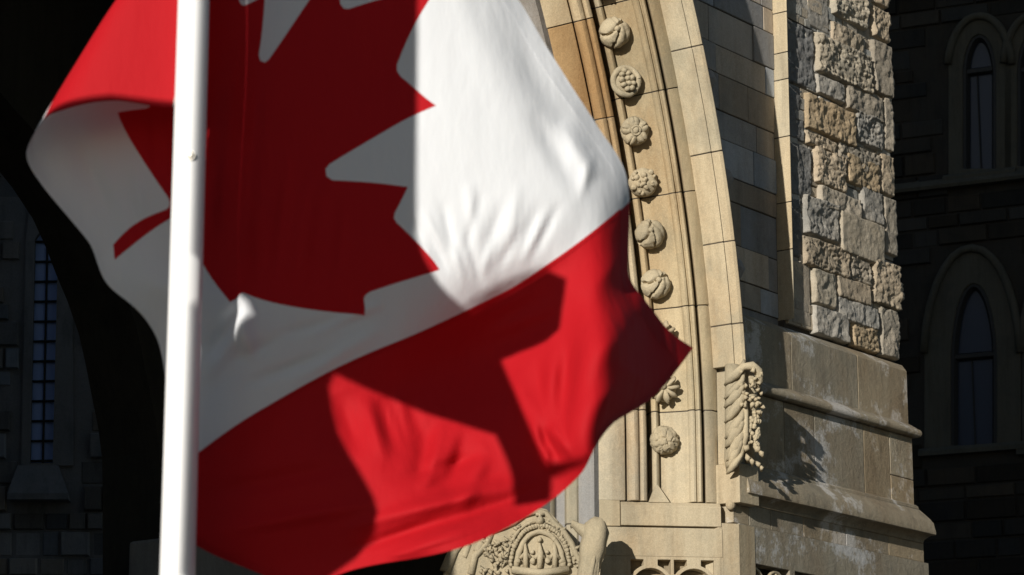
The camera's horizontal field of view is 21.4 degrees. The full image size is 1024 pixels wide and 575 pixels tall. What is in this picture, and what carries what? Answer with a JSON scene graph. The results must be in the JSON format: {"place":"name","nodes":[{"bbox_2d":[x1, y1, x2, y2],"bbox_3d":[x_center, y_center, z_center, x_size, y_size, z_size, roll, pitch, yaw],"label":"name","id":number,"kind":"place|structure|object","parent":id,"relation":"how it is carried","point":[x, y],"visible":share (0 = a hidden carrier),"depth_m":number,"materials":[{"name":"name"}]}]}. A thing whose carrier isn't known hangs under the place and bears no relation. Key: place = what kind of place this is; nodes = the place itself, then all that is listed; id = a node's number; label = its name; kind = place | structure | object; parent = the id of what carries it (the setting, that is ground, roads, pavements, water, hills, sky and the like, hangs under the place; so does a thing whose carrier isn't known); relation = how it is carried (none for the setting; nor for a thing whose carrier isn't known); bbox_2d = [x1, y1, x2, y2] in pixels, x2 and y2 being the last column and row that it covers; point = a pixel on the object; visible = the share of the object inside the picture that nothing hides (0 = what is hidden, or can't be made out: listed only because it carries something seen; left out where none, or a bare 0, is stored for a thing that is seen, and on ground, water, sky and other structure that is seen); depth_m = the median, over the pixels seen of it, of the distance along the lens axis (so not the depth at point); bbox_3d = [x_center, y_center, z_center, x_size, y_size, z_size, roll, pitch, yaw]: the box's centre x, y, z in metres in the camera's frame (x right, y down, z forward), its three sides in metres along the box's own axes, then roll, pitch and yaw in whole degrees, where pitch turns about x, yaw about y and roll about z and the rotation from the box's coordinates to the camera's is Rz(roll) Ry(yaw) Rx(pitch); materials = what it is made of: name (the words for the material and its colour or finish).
{"place":"outdoors","nodes":[
{"label":"outdoors","id":0,"kind":"place"},
{"bbox_2d":[0,173,102,574],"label":"court building","id":1,"kind":"structure","parent":0,"point":[51,502],"depth_m":41.68,"materials":[{"name":"stone"}]},
{"bbox_2d":[7,214,73,501],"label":"window","id":2,"kind":"structure","parent":1,"relation":"in","point":[50,398],"depth_m":41.83,"materials":[{"name":"glass"}]},
{"bbox_2d":[440,508,608,574],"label":"heraldic carving","id":3,"kind":"object","parent":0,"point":[540,541],"visible":0.98,"depth_m":22.62,"materials":[{"name":"stone"}]},
{"bbox_2d":[884,0,1023,574],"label":"dark wing","id":4,"kind":"structure","parent":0,"point":[957,154],"depth_m":60.01,"materials":[{"name":"grey stone"}]},
{"bbox_2d":[918,244,1023,456],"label":"window","id":5,"kind":"structure","parent":4,"relation":"in","point":[970,342],"depth_m":59.58,"materials":[{"name":"stone"}]},
{"bbox_2d":[942,12,1015,180],"bbox_3d":[10.477,-4.285,60.767,1.751,3.883,0.393,-6,-15,24],"label":"window","id":6,"kind":"structure","parent":4,"relation":"in","point":[977,81],"depth_m":60.77,"materials":[{"name":"stone"}]},
{"bbox_2d":[999,14,1023,168],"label":"window","id":7,"kind":"structure","parent":4,"relation":"in","point":[1015,34],"depth_m":60.37,"materials":[{"name":"stone"}]},
{"bbox_2d":[1016,300,1023,454],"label":"window","id":8,"kind":"structure","parent":4,"relation":"in","point":[1018,451],"depth_m":58.96,"materials":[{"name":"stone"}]},
{"label":"ground","id":9,"kind":"structure","parent":0,"visible":0},
{"bbox_2d":[159,0,209,574],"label":"flagpole","id":10,"kind":"object","parent":9,"relation":"on","point":[180,474],"visible":1,"depth_m":8.17,"materials":[{"name":"white metal"}]},
{"bbox_2d":[26,0,692,574],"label":"national flag","id":11,"kind":"object","parent":10,"relation":"attached to","point":[432,324],"visible":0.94,"depth_m":8.48,"materials":[{"name":"red fabric"}]},
{"bbox_2d":[0,0,935,574],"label":"stone tower","id":12,"kind":"structure","parent":9,"relation":"on","point":[766,430],"depth_m":24.99,"materials":[{"name":"stone"}]}
]}

